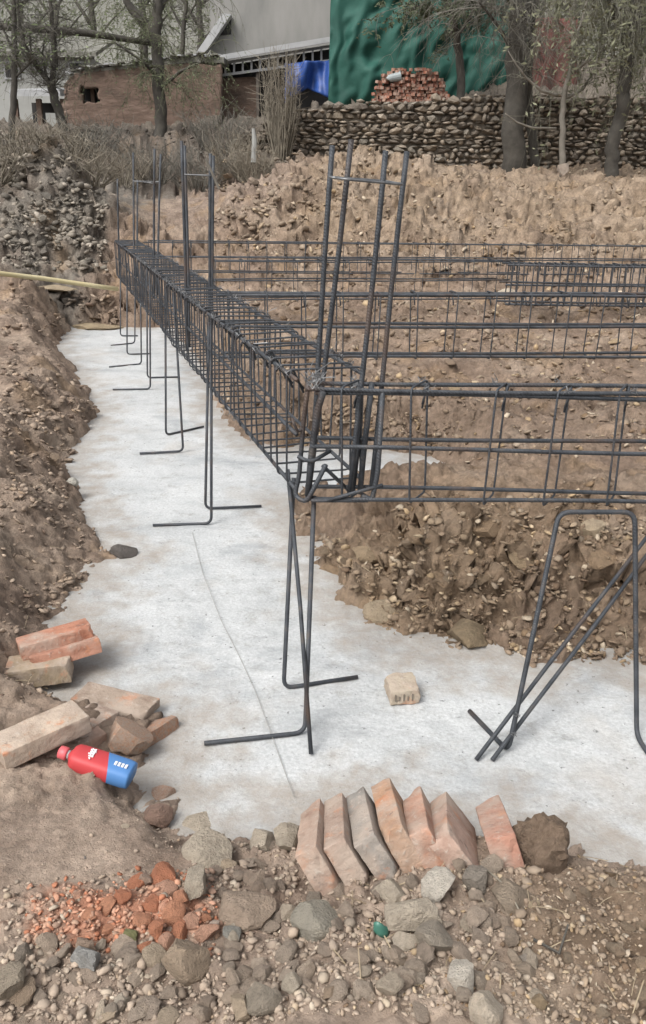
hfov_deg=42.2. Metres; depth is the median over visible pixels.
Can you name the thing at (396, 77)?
pale bucket
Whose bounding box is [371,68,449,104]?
brick heap
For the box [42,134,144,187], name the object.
dry scrub
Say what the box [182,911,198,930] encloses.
brick fragment
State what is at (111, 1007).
stone
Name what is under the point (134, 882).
brick fragment
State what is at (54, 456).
stone
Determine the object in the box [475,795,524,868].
brick
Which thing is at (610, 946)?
stone
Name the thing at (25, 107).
whitewashed house
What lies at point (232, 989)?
stone
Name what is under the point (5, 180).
dry scrub
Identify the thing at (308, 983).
stone
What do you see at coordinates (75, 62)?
window
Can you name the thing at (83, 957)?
stone
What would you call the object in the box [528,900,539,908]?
stone
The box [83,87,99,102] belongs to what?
window
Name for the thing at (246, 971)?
stone
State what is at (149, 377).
support leg
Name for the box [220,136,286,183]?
dark bush
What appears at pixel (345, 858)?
brick
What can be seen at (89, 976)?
stone
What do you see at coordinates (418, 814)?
brick
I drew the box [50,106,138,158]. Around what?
dark bush
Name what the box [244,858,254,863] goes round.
stone
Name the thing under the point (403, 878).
stone
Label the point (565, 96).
pale sapling
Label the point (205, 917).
brick fragment
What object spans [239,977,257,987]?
stone
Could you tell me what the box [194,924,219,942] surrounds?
brick fragment
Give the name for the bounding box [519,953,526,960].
stone
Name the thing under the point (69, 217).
stone
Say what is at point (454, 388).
stone
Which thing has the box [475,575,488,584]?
stone
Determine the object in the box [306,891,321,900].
stone
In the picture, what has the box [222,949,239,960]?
stone
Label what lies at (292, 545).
support leg
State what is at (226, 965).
stone
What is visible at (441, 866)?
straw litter
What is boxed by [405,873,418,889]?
stone
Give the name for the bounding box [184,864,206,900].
stone
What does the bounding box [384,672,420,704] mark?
pale block
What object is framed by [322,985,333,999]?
stone
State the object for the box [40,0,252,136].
forked willow
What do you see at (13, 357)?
stone
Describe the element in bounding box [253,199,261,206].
stone
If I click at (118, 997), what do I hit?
stone
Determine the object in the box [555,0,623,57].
willow
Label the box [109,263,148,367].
support leg
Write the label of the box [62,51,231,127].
mud brick shed
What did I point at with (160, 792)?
brick lump
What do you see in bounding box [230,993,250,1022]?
stone
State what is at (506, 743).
bent bar trestle
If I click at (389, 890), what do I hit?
stone
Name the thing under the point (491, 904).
stone
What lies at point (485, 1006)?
stone
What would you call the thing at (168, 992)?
stone
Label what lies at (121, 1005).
stone
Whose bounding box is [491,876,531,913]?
stone
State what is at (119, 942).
stone
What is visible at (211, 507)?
support leg
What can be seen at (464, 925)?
stone
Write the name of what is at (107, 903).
brick fragment
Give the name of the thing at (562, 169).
stone
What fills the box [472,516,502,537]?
flat stone
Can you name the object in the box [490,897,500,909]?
stone
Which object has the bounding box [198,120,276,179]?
dark bush
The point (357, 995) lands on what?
stone
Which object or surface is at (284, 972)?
stone
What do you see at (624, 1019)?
stone
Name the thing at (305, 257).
reinforcement cage
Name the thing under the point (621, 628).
stone
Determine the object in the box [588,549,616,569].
flat stone
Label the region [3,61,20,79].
window
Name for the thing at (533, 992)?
stone
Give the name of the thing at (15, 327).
stone
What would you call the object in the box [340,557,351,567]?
stone
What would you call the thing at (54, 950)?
stone
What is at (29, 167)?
stone
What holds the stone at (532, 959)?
on the ground
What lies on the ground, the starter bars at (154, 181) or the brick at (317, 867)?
the brick at (317, 867)
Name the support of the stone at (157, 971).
on the ground
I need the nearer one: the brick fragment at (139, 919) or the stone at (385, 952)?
the stone at (385, 952)
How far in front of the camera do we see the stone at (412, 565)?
3.31 m
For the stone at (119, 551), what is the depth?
3.75 m
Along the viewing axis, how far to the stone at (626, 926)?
1.65 m
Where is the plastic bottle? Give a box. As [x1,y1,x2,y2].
[57,744,137,788]
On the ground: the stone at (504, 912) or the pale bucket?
the stone at (504, 912)
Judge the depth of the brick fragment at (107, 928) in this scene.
1.66 m
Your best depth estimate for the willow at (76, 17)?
45.24 m
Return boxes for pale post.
[251,128,256,161]
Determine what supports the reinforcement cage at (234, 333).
on the support leg at (292, 545)
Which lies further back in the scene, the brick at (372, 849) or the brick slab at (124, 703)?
the brick slab at (124, 703)
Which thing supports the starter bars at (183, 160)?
attached to the reinforcement cage at (234, 333)
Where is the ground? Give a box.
[0,0,645,1023]
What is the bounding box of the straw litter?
[3,346,643,1018]
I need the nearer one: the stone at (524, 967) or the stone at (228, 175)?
the stone at (524, 967)
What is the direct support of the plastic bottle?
on the ground
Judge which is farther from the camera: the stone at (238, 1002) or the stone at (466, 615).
the stone at (466, 615)
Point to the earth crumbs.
(510, 628)
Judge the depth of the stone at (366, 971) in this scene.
1.48 m
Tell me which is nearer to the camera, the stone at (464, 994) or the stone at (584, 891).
the stone at (464, 994)
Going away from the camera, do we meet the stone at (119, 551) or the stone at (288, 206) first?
the stone at (119, 551)
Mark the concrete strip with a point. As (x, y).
(574, 756)
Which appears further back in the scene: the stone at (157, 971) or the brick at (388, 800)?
the brick at (388, 800)
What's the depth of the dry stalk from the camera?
1.74 m
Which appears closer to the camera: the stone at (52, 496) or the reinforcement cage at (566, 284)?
the stone at (52, 496)
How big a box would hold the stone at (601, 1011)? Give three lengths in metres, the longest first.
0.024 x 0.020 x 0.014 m
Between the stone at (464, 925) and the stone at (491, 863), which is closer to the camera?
the stone at (464, 925)
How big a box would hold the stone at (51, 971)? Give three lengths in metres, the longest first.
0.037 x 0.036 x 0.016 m
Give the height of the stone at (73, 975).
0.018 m
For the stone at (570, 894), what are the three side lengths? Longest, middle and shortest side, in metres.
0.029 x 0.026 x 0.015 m
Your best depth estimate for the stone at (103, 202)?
10.97 m
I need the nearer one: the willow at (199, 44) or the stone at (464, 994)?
the stone at (464, 994)
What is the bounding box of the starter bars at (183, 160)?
[180,141,214,349]
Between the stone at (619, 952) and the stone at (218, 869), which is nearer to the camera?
the stone at (619, 952)
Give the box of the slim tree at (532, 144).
[454,0,580,166]
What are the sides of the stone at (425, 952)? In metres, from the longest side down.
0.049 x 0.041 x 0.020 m
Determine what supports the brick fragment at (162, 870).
on the ground
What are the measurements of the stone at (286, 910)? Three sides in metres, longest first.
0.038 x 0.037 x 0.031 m
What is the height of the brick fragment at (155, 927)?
0.051 m
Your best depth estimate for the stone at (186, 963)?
1.55 m
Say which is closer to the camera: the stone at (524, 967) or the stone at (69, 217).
the stone at (524, 967)
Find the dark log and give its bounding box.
[0,23,150,45]
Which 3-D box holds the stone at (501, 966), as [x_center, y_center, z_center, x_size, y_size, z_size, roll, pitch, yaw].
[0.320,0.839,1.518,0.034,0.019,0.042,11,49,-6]
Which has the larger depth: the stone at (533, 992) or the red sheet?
the red sheet
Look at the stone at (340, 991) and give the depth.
1.45 m
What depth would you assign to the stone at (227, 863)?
1.92 m
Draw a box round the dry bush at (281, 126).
[247,41,307,161]
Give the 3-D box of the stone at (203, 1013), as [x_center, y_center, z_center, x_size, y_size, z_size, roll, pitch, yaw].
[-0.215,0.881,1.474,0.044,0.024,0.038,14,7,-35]
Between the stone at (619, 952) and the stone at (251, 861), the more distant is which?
the stone at (251, 861)
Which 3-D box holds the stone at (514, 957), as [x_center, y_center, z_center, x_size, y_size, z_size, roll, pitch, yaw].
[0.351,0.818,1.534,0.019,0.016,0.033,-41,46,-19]
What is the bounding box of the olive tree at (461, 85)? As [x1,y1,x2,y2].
[356,0,543,98]
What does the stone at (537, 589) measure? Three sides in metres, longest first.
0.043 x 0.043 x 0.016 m
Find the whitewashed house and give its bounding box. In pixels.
[0,37,112,121]
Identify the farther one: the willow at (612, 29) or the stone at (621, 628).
the willow at (612, 29)
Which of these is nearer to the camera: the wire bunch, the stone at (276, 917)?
the stone at (276, 917)
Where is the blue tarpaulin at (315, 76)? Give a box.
[285,60,328,99]
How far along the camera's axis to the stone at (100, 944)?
1.62 m
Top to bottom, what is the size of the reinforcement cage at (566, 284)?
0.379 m
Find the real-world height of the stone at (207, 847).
0.066 m
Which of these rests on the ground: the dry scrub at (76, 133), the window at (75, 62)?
the dry scrub at (76, 133)
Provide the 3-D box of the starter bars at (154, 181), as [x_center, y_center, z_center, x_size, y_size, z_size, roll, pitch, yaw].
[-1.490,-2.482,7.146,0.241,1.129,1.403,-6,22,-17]
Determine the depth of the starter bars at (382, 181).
2.36 m
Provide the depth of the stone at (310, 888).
1.81 m
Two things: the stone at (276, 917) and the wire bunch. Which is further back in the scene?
the wire bunch
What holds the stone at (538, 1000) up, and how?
on the ground
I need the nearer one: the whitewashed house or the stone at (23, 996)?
the stone at (23, 996)
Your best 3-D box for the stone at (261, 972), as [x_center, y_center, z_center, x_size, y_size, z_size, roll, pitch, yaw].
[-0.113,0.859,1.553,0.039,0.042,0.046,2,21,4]
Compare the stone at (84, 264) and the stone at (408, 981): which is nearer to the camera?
the stone at (408, 981)
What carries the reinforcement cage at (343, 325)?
attached to the reinforcement cage at (234, 333)
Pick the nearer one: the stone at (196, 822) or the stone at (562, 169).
the stone at (196, 822)
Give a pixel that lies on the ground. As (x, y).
(348, 524)
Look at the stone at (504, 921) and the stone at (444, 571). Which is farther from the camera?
the stone at (444, 571)
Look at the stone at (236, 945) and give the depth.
1.64 m
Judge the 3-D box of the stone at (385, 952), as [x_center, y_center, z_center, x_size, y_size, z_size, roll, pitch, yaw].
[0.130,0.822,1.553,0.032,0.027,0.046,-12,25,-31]
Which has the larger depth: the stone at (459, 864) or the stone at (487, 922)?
the stone at (459, 864)
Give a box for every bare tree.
[0,0,114,130]
[111,0,209,55]
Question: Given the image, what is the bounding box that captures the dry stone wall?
[240,93,645,169]
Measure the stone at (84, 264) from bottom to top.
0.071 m
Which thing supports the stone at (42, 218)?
on the ground
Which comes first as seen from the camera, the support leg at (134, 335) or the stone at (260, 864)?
the stone at (260, 864)
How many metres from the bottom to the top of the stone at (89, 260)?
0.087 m
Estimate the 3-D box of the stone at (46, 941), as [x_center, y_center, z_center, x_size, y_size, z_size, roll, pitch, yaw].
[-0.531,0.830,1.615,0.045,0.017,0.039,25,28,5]
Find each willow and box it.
[0,0,111,55]
[0,0,137,62]
[1,0,128,61]
[38,0,210,59]
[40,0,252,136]
[57,0,189,65]
[114,0,209,55]
[487,0,645,176]
[528,0,623,57]
[528,0,644,60]
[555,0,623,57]
[557,1,645,56]
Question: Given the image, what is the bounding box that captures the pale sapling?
[486,0,622,176]
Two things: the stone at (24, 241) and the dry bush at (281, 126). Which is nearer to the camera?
the stone at (24, 241)
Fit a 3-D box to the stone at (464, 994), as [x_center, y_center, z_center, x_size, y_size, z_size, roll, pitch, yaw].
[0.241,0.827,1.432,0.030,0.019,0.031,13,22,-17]
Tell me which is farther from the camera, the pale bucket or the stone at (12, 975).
the pale bucket
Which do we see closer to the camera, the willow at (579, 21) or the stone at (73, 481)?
the stone at (73, 481)
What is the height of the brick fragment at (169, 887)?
0.021 m
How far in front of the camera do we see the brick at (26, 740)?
2.24 m
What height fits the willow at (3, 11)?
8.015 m
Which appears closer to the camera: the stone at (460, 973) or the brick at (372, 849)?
the stone at (460, 973)
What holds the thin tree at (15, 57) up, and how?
on the ground
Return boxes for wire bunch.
[301,360,335,389]
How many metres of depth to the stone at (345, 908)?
1.68 m
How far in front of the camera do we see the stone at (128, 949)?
1.59 m
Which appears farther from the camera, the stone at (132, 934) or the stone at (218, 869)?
the stone at (218, 869)
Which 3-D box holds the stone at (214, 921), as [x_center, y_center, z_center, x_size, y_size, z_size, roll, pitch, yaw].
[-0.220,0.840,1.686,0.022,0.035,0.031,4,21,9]
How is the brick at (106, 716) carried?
on the ground
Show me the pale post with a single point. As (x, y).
(254, 144)
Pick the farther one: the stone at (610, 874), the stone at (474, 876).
the stone at (610, 874)
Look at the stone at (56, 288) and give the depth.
9.81 m
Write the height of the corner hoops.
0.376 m
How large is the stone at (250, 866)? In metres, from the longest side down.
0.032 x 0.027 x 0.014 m
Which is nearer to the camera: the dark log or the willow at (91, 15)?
the dark log
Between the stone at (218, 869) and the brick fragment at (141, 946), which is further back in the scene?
the stone at (218, 869)
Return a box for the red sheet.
[532,17,577,88]
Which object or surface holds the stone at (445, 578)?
on the ground
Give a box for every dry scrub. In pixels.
[0,112,71,160]
[0,129,52,184]
[14,114,106,160]
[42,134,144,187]
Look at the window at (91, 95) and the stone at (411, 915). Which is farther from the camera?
the window at (91, 95)
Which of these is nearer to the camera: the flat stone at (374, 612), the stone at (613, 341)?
the flat stone at (374, 612)
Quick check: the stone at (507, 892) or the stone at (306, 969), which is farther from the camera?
the stone at (507, 892)
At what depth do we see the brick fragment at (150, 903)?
1.72 m
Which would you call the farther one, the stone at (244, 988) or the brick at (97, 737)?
the brick at (97, 737)
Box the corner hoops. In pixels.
[291,382,384,502]
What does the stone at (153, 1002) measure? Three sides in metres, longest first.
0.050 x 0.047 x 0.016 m
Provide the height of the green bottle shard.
0.033 m
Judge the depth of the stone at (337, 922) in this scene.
1.65 m
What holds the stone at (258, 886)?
on the ground
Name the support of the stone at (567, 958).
on the ground
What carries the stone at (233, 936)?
on the ground
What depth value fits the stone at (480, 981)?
1.47 m
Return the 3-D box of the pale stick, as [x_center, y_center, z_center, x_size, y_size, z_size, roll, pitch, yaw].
[-0.571,-1.746,4.321,0.079,0.147,0.014,-9,23,-25]
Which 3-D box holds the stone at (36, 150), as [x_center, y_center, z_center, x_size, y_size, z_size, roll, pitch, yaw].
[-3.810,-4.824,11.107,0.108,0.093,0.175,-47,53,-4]
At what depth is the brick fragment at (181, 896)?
1.73 m
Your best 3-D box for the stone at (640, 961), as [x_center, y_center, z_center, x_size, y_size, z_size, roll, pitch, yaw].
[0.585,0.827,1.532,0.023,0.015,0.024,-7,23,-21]
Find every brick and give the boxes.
[0,700,91,768]
[5,655,73,686]
[16,618,93,660]
[29,634,101,662]
[45,726,106,757]
[85,702,119,728]
[295,798,340,895]
[324,793,368,886]
[346,787,398,879]
[371,778,423,873]
[403,786,445,868]
[430,792,478,870]
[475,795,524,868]
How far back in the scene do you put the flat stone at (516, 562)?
3.21 m
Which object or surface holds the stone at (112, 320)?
on the ground
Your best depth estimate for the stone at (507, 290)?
8.06 m
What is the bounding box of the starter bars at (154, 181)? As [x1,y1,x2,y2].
[132,149,161,297]
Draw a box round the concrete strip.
[38,326,645,865]
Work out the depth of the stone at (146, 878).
1.79 m
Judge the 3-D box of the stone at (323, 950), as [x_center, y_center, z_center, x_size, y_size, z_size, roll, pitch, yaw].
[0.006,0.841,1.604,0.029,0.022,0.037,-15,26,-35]
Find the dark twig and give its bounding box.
[533,924,568,954]
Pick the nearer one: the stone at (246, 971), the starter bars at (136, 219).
the stone at (246, 971)
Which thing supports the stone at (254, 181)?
on the ground
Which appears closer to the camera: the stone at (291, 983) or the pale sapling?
the stone at (291, 983)
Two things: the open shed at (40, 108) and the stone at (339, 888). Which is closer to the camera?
the stone at (339, 888)
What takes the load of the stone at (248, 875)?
on the ground
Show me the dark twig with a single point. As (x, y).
(552, 949)
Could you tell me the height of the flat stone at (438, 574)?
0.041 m
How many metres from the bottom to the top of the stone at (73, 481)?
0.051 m
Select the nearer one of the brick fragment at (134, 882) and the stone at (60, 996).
the stone at (60, 996)
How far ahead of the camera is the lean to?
21.73 m
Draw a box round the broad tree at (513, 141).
[377,0,590,172]
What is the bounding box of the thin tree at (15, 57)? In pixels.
[0,0,98,139]
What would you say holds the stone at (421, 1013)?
on the ground
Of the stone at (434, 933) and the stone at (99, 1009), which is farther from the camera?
the stone at (434, 933)
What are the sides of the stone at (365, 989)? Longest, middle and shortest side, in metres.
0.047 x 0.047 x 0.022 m
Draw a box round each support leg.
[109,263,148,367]
[111,260,137,345]
[113,269,177,389]
[140,293,203,454]
[153,322,261,525]
[204,469,357,753]
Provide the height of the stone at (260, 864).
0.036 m
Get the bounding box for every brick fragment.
[71,889,82,898]
[81,907,96,919]
[98,896,116,916]
[101,923,116,934]
[114,887,131,904]
[127,872,144,889]
[132,913,152,927]
[137,941,151,952]
[141,894,158,912]
[148,918,163,941]
[150,861,175,884]
[154,879,177,895]
[157,932,175,951]
[162,901,185,926]
[171,919,187,939]
[172,890,188,902]
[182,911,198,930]
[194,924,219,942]
[200,911,211,922]
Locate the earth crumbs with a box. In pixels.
[0,144,645,1023]
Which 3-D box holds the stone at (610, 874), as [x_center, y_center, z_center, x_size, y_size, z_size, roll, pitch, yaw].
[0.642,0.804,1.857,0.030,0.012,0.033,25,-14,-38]
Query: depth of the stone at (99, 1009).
1.48 m
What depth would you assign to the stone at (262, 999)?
1.46 m
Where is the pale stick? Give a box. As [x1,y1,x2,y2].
[205,159,219,188]
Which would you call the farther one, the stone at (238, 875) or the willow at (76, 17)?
the willow at (76, 17)
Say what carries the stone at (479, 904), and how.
on the ground
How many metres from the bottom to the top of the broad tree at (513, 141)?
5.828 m
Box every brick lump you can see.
[108,716,152,754]
[147,715,178,747]
[151,785,175,800]
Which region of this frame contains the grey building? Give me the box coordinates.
[197,0,330,64]
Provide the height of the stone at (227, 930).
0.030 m
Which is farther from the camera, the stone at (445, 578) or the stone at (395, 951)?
the stone at (445, 578)
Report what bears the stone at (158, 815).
on the ground
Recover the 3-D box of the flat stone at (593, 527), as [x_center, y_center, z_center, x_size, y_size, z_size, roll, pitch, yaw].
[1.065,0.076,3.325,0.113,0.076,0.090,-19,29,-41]
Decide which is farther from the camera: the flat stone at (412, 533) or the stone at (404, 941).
the flat stone at (412, 533)
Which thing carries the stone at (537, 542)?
on the ground
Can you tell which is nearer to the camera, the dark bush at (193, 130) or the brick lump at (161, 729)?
the brick lump at (161, 729)
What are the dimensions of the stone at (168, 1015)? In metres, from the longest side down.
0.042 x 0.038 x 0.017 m
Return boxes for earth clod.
[512,812,569,874]
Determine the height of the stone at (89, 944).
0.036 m
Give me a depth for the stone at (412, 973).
1.48 m
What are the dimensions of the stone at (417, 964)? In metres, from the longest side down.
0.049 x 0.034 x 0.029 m
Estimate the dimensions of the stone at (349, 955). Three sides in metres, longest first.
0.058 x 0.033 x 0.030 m
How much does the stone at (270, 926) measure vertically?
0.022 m
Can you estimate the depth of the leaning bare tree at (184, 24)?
25.41 m
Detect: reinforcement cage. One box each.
[114,240,366,489]
[143,240,645,275]
[213,258,510,301]
[216,289,645,360]
[305,372,645,505]
[497,261,645,307]
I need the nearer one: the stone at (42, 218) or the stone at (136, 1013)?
the stone at (136, 1013)
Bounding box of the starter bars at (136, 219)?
[117,179,138,276]
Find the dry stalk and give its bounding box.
[487,869,518,908]
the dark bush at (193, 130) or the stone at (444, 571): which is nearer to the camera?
the stone at (444, 571)
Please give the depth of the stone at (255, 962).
1.58 m
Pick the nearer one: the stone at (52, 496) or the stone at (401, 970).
the stone at (401, 970)
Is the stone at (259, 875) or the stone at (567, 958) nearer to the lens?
the stone at (567, 958)
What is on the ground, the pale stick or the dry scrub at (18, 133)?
the dry scrub at (18, 133)
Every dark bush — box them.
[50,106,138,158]
[78,135,163,189]
[88,127,197,183]
[157,134,237,191]
[170,96,259,153]
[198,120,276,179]
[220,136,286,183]
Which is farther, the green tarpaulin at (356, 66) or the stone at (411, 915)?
the green tarpaulin at (356, 66)
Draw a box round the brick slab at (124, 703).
[70,682,159,719]
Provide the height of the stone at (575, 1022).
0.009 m
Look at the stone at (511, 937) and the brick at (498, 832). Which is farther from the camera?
the brick at (498, 832)
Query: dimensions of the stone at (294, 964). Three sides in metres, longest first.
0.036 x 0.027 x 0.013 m
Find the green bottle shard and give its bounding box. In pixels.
[373,921,388,937]
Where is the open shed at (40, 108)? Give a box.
[9,88,64,125]
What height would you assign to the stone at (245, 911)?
0.058 m
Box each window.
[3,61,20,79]
[67,61,83,73]
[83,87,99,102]
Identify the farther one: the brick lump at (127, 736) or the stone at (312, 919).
the brick lump at (127, 736)
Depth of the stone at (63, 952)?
1.59 m
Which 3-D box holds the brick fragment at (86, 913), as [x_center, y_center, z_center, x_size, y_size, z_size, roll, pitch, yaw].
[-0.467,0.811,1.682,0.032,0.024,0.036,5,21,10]
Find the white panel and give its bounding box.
[46,113,57,126]
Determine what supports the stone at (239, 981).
on the ground
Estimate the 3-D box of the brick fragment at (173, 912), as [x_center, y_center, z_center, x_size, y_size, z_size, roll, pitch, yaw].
[-0.302,0.814,1.697,0.044,0.043,0.054,3,21,5]
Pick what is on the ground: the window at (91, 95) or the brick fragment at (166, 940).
the brick fragment at (166, 940)
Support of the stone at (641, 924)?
on the ground
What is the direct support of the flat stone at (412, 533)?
on the ground
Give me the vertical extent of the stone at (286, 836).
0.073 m
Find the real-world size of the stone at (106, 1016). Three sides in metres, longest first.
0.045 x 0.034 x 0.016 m
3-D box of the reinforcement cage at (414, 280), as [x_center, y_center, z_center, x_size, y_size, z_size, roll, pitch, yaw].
[0.342,-1.989,7.167,2.652,0.351,0.227,-3,21,-11]
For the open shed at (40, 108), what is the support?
on the ground
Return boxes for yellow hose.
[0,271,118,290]
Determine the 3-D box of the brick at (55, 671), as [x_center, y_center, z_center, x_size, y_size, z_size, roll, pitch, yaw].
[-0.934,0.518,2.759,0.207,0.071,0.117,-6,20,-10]
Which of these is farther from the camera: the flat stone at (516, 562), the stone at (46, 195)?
the stone at (46, 195)
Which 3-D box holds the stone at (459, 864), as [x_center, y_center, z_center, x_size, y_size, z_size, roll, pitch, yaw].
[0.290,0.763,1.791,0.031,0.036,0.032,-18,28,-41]
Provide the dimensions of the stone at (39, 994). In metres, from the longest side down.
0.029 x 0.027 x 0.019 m
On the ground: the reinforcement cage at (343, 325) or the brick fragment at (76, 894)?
the brick fragment at (76, 894)
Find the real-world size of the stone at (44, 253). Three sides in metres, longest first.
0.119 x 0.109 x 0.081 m
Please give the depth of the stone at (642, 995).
1.47 m
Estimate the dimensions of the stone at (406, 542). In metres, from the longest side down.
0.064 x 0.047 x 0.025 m
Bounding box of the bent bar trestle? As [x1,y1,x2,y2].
[467,509,645,761]
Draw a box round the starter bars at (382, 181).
[312,139,409,492]
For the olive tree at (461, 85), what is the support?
on the ground
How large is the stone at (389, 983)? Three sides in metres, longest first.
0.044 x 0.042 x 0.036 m
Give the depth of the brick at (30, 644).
2.80 m
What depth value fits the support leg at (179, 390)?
5.25 m
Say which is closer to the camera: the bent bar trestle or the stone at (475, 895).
the stone at (475, 895)
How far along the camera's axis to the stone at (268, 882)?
1.81 m
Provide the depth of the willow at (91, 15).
38.30 m
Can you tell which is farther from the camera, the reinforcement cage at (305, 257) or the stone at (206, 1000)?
the reinforcement cage at (305, 257)
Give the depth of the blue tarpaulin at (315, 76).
21.23 m
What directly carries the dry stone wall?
on the ground
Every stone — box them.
[0,961,25,1000]
[9,975,35,1006]
[11,325,20,329]
[11,355,20,360]
[14,942,33,962]
[17,1013,30,1023]
[20,238,28,243]
[25,163,34,170]
[31,145,40,152]
[32,988,47,1004]
[35,932,57,951]
[38,214,46,222]
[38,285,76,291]
[40,192,51,199]
[40,250,47,256]
[42,947,57,957]
[43,956,60,967]
[46,967,60,975]
[49,452,59,459]
[49,494,57,498]
[55,943,69,959]
[56,991,68,1000]
[66,213,75,221]
[67,477,78,486]
[68,971,83,986]
[70,945,100,971]
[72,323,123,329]
[75,940,96,950]
[76,937,88,942]
[79,967,99,983]
[80,262,89,267]
[85,258,92,264]
[94,999,104,1019]
[95,938,105,951]
[97,1010,115,1023]
[99,200,109,206]
[103,1002,117,1021]
[109,544,137,558]
[110,317,116,324]
[111,934,133,956]
[113,1000,125,1013]
[114,993,130,1009]
[115,941,136,959]
[120,947,138,958]
[121,823,128,827]
[121,952,141,970]
[122,952,129,969]
[123,928,137,940]
[127,1006,145,1022]
[128,967,144,986]
[135,995,160,1019]
[136,995,148,1011]
[138,871,152,884]
[142,943,165,967]
[144,803,172,828]
[149,963,164,981]
[156,1006,179,1023]
[159,985,178,999]
[161,938,210,986]
[181,827,232,868]
[182,811,210,831]
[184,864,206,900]
[190,1003,211,1022]
[199,995,215,1009]
[209,919,218,933]
[211,865,222,875]
[218,887,226,897]
[218,890,276,932]
[220,858,236,869]
[221,961,235,971]
[221,983,239,1003]
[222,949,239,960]
[223,173,233,178]
[223,925,241,938]
[223,938,242,953]
[225,967,241,985]
[228,930,238,940]
[229,972,240,984]
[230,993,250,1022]
[233,870,243,881]
[237,964,252,983]
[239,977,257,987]
[239,984,250,995]
[243,870,256,885]
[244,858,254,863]
[246,981,281,1015]
[247,863,256,868]
[247,868,264,886]
[249,828,274,851]
[250,178,258,184]
[251,857,266,868]
[251,880,265,892]
[251,957,271,968]
[252,964,272,981]
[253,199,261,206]
[260,919,279,932]
[263,877,278,891]
[269,840,275,850]
[271,910,282,923]
[273,822,298,851]
[274,939,297,963]
[277,879,284,890]
[277,969,294,982]
[279,903,294,920]
[281,971,301,993]
[283,959,298,970]
[285,203,290,209]
[290,899,337,942]
[297,959,314,979]
[301,977,314,990]
[306,882,314,894]
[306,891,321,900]
[317,941,333,956]
[319,562,338,574]
[320,546,329,554]
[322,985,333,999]
[329,978,348,1003]
[331,917,342,930]
[332,881,344,896]
[337,900,355,917]
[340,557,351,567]
[342,947,370,964]
[352,546,377,563]
[353,985,362,999]
[354,979,376,1000]
[356,965,372,977]
[362,599,394,623]
[364,949,381,963]
[370,881,380,899]
[372,878,405,903]
[375,971,403,995]
[381,945,406,963]
[384,897,442,931]
[388,945,405,965]
[392,931,418,951]
[392,965,410,975]
[398,875,409,889]
[400,540,412,545]
[400,974,413,990]
[404,958,427,975]
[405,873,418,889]
[407,528,430,544]
[407,970,417,986]
[408,562,414,569]
[412,1001,428,1023]
[414,919,452,951]
[414,941,434,966]
[416,972,425,984]
[421,866,455,902]
[433,570,456,587]
[442,569,453,575]
[442,921,452,930]
[443,575,450,581]
[446,618,487,648]
[447,959,473,993]
[448,387,459,389]
[450,941,471,961]
[452,858,464,873]
[456,986,472,1001]
[460,612,472,618]
[460,914,471,932]
[462,864,486,894]
[465,905,488,928]
[468,889,484,901]
[468,990,502,1023]
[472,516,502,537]
[472,925,490,946]
[474,970,486,989]
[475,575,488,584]
[477,900,488,906]
[477,916,492,928]
[481,854,503,872]
[481,907,500,928]
[482,901,495,910]
[487,872,493,885]
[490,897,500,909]
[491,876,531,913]
[491,961,507,972]
[498,288,514,291]
[498,916,511,927]
[500,906,509,916]
[503,926,518,946]
[507,948,521,964]
[508,552,533,568]
[512,246,525,250]
[515,961,535,977]
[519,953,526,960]
[522,947,537,968]
[527,988,545,999]
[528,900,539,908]
[531,993,547,1009]
[533,539,542,544]
[534,586,545,593]
[557,163,568,175]
[563,951,572,963]
[564,887,576,901]
[570,1020,581,1023]
[579,886,590,896]
[580,519,605,538]
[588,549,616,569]
[596,1006,610,1018]
[604,871,618,876]
[606,942,622,952]
[608,338,620,343]
[614,946,625,956]
[615,1016,631,1023]
[619,626,630,631]
[620,921,635,931]
[635,956,645,970]
[635,986,645,1000]
[636,921,645,929]
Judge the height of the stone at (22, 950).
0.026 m
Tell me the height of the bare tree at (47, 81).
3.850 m
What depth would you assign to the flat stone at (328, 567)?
3.64 m
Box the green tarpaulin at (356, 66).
[328,0,527,105]
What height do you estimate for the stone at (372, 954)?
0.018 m
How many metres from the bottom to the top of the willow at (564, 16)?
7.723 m
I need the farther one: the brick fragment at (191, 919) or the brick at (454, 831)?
the brick at (454, 831)
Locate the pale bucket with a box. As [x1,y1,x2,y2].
[386,71,401,81]
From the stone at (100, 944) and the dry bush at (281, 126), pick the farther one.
the dry bush at (281, 126)
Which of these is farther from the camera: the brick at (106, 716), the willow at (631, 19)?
the willow at (631, 19)
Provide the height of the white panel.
0.436 m
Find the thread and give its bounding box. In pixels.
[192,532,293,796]
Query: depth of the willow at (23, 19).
34.94 m
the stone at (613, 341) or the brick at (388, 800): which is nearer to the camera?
the brick at (388, 800)
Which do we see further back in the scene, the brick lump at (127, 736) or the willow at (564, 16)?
the willow at (564, 16)
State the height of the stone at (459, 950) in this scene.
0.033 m
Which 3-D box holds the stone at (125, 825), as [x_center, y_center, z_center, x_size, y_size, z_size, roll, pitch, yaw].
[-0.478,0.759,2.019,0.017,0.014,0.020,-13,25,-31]
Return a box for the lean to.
[219,37,329,119]
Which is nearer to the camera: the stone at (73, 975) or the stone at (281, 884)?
the stone at (73, 975)
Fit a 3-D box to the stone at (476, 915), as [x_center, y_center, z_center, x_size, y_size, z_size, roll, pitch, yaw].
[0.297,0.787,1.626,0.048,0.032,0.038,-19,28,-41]
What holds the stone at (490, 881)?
on the ground
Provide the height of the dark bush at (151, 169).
1.055 m
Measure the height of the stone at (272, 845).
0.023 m
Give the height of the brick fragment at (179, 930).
0.034 m

